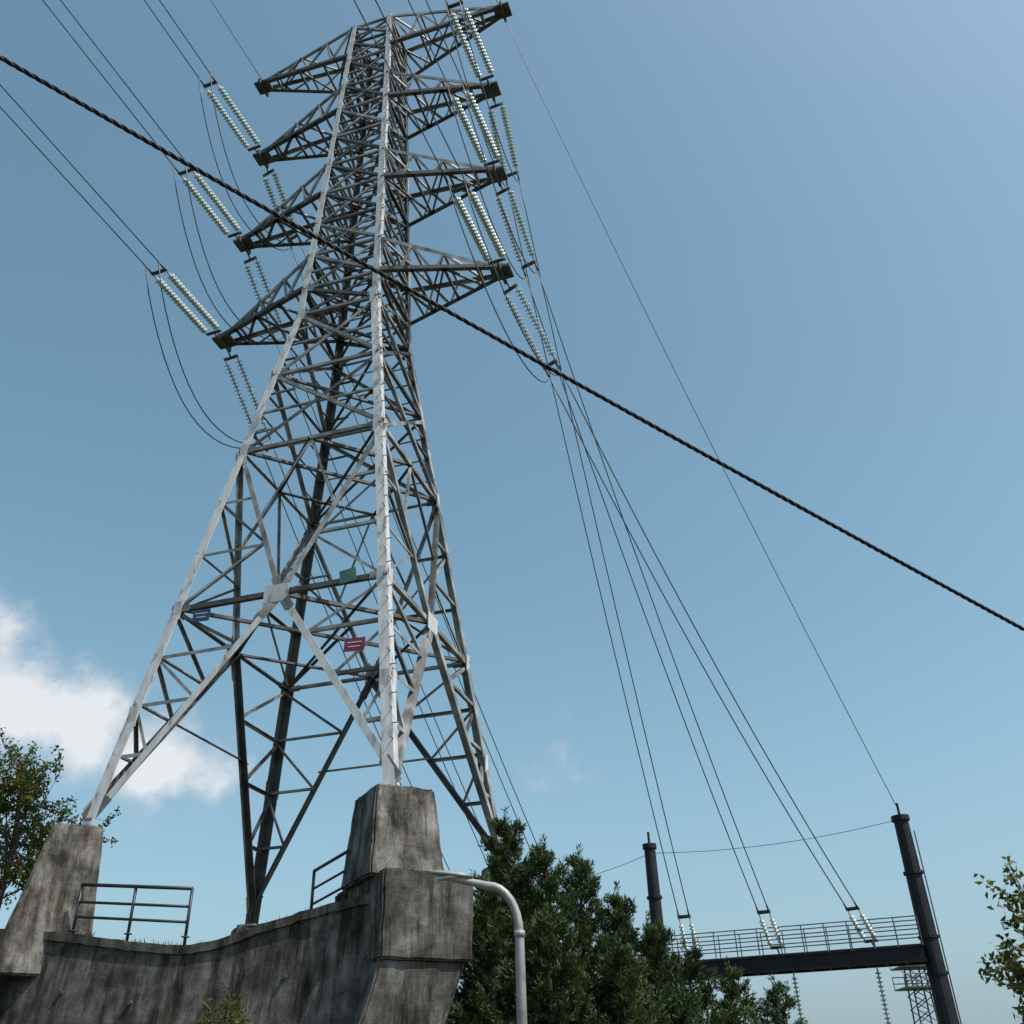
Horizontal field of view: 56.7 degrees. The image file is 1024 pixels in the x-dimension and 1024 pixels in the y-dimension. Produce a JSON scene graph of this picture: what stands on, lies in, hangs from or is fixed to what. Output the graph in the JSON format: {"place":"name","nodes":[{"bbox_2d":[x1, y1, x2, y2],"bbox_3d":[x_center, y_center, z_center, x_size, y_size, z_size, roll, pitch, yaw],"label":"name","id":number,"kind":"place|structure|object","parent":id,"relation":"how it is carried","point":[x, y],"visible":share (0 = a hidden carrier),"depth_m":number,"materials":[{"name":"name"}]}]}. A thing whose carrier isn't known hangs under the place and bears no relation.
{"place":"outdoors","nodes":[
{"label":"outdoors","id":0,"kind":"place"},
{"bbox_2d":[0,55,1023,630],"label":"overhead cable","id":1,"kind":"object","parent":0,"point":[398,283],"visible":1,"depth_m":11.36,"materials":[{"name":"black metal"}]},
{"bbox_2d":[0,0,1023,1023],"label":"sky","id":2,"kind":"structure","parent":0,"point":[814,209],"materials":[{"name":"blue"}]},
{"label":"ground","id":3,"kind":"structure","parent":0,"visible":0},
{"bbox_2d":[0,894,372,1023],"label":"retaining wall","id":4,"kind":"structure","parent":3,"relation":"on","point":[310,966],"depth_m":21.91,"materials":[{"name":"concrete"}]},
{"bbox_2d":[0,823,103,977],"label":"concrete pedestal","id":5,"kind":"object","parent":4,"relation":"on","point":[66,865],"visible":0.72,"depth_m":24.24,"materials":[{"name":"grey concrete"}]},
{"bbox_2d":[68,883,193,944],"bbox_3d":[-9.430,9.969,23.495,3.474,1.745,0.198,-10,-33,13],"label":"metal railing","id":6,"kind":"object","parent":4,"relation":"on","point":[130,919],"visible":0.91,"depth_m":23.56,"materials":[{"name":"grey metal"}]},
{"bbox_2d":[63,893,364,944],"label":"grass","id":7,"kind":"structure","parent":4,"relation":"on","point":[89,934],"depth_m":23.12,"materials":[{"name":"green plant"}]},
{"bbox_2d":[310,849,349,908],"bbox_3d":[-4.498,9.285,23.300,0.226,1.645,1.820,23,-40,-34],"label":"metal railing","id":8,"kind":"object","parent":4,"relation":"on","point":[314,887],"visible":0.69,"depth_m":23.39,"materials":[{"name":"grey metal"}]},
{"bbox_2d":[192,982,256,1023],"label":"shrub","id":9,"kind":"object","parent":3,"relation":"on","point":[234,1009],"visible":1,"depth_m":20.34,"materials":[{"name":"green plant"}]},
{"bbox_2d":[334,783,473,1023],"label":"concrete pedestal","id":10,"kind":"object","parent":3,"relation":"on","point":[421,935],"visible":0.84,"depth_m":21.26,"materials":[{"name":"grey concrete"}]},
{"bbox_2d":[445,1001,461,1023],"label":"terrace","id":11,"kind":"structure","parent":3,"relation":"on","point":[448,1019],"depth_m":30.28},
{"bbox_2d":[0,800,25,881],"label":"broadleaf tree","id":12,"kind":"object","parent":11,"relation":"on","point":[2,843],"visible":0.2,"depth_m":33.14,"materials":[{"name":"green plant"}]},
{"bbox_2d":[0,727,120,909],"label":"broadleaf tree","id":13,"kind":"object","parent":11,"relation":"on","point":[24,789],"visible":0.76,"depth_m":31.03,"materials":[{"name":"green plant"}]},
{"bbox_2d":[230,926,250,934],"bbox_3d":[-9.106,15.990,32.116,1.426,3.526,1.422,15,-36,-24],"label":"concrete pedestal","id":14,"kind":"object","parent":11,"relation":"on","point":[239,929],"visible":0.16,"depth_m":32.56,"materials":[{"name":"grey concrete"}]},
{"bbox_2d":[81,0,560,926],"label":"transmission tower","id":15,"kind":"structure","parent":14,"relation":"on","point":[379,678],"depth_m":37.36,"materials":[{"name":"metal"}]},
{"bbox_2d":[0,0,897,926],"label":"power line","id":16,"kind":"object","parent":15,"relation":"attached to","point":[570,466],"visible":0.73,"depth_m":41.93,"materials":[{"name":"metal"}]},
{"bbox_2d":[430,870,526,1023],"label":"street lamp","id":17,"kind":"object","parent":3,"relation":"on","point":[502,891],"visible":1,"depth_m":12.96,"materials":[{"name":"metal"}]},
{"bbox_2d":[446,864,524,1023],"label":"conifer tree","id":18,"kind":"object","parent":3,"relation":"on","point":[450,1017],"visible":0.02,"depth_m":26.33,"materials":[{"name":"green plant"}]},
{"bbox_2d":[449,871,541,1023],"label":"conifer tree","id":19,"kind":"object","parent":3,"relation":"on","point":[493,944],"visible":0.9,"depth_m":23.13,"materials":[{"name":"green plant"}]},
{"bbox_2d":[453,805,554,1023],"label":"conifer tree","id":20,"kind":"object","parent":3,"relation":"on","point":[510,847],"visible":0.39,"depth_m":26.48,"materials":[{"name":"green plant"}]},
{"bbox_2d":[481,864,538,1001],"bbox_3d":[-0.124,15.315,29.029,2.015,8.547,2.026,14,-36,-24],"label":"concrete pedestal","id":21,"kind":"object","parent":3,"relation":"on","point":[483,871],"visible":0.06,"depth_m":31.05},
{"bbox_2d":[495,901,598,1023],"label":"conifer tree","id":22,"kind":"object","parent":3,"relation":"on","point":[545,936],"visible":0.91,"depth_m":23.00,"materials":[{"name":"green plant"}]},
{"bbox_2d":[511,833,602,1023],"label":"conifer tree","id":23,"kind":"object","parent":3,"relation":"on","point":[547,881],"visible":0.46,"depth_m":25.01,"materials":[{"name":"green plant"}]},
{"bbox_2d":[542,842,642,1023],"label":"conifer tree","id":24,"kind":"object","parent":3,"relation":"on","point":[581,870],"visible":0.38,"depth_m":25.91,"materials":[{"name":"green plant"}]},
{"bbox_2d":[570,931,680,1023],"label":"conifer tree","id":25,"kind":"object","parent":3,"relation":"on","point":[624,1010],"visible":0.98,"depth_m":23.55,"materials":[{"name":"green plant"}]},
{"bbox_2d":[587,879,664,1021],"bbox_3d":[3.122,13.542,25.366,3.252,7.042,3.248,12,-35,-20],"label":"conifer tree","id":26,"kind":"object","parent":3,"relation":"on","point":[618,917],"visible":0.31,"depth_m":26.20,"materials":[{"name":"green plant"}]},
{"bbox_2d":[630,910,704,1023],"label":"conifer tree","id":27,"kind":"object","parent":3,"relation":"on","point":[658,958],"visible":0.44,"depth_m":26.05,"materials":[{"name":"green plant"}]},
{"bbox_2d":[652,973,715,1023],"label":"conifer tree","id":28,"kind":"object","parent":3,"relation":"on","point":[683,1008],"visible":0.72,"depth_m":24.32,"materials":[{"name":"green plant"}]},
{"bbox_2d":[658,939,750,1023],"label":"conifer tree","id":29,"kind":"object","parent":3,"relation":"on","point":[692,965],"visible":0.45,"depth_m":26.88,"materials":[{"name":"green plant"}]},
{"bbox_2d":[705,955,774,1023],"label":"conifer tree","id":30,"kind":"object","parent":3,"relation":"on","point":[731,986],"visible":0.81,"depth_m":27.42,"materials":[{"name":"green plant"}]},
{"bbox_2d":[538,803,961,1023],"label":"substation gantry","id":31,"kind":"object","parent":3,"relation":"on","point":[927,951],"visible":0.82,"depth_m":41.23,"materials":[{"name":"metal"}]},
{"bbox_2d":[749,970,807,1023],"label":"conifer tree","id":32,"kind":"object","parent":3,"relation":"on","point":[774,1011],"visible":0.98,"depth_m":27.77,"materials":[{"name":"green plant"}]},
{"bbox_2d":[890,964,938,1023],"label":"telecom mast","id":33,"kind":"object","parent":3,"relation":"on","point":[916,988],"visible":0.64,"depth_m":80.01,"materials":[{"name":"grey metal"}]},
{"bbox_2d":[973,856,1023,1023],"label":"broadleaf tree","id":34,"kind":"object","parent":3,"relation":"on","point":[1011,964],"visible":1,"depth_m":14.15,"materials":[{"name":"green plant"}]}
]}

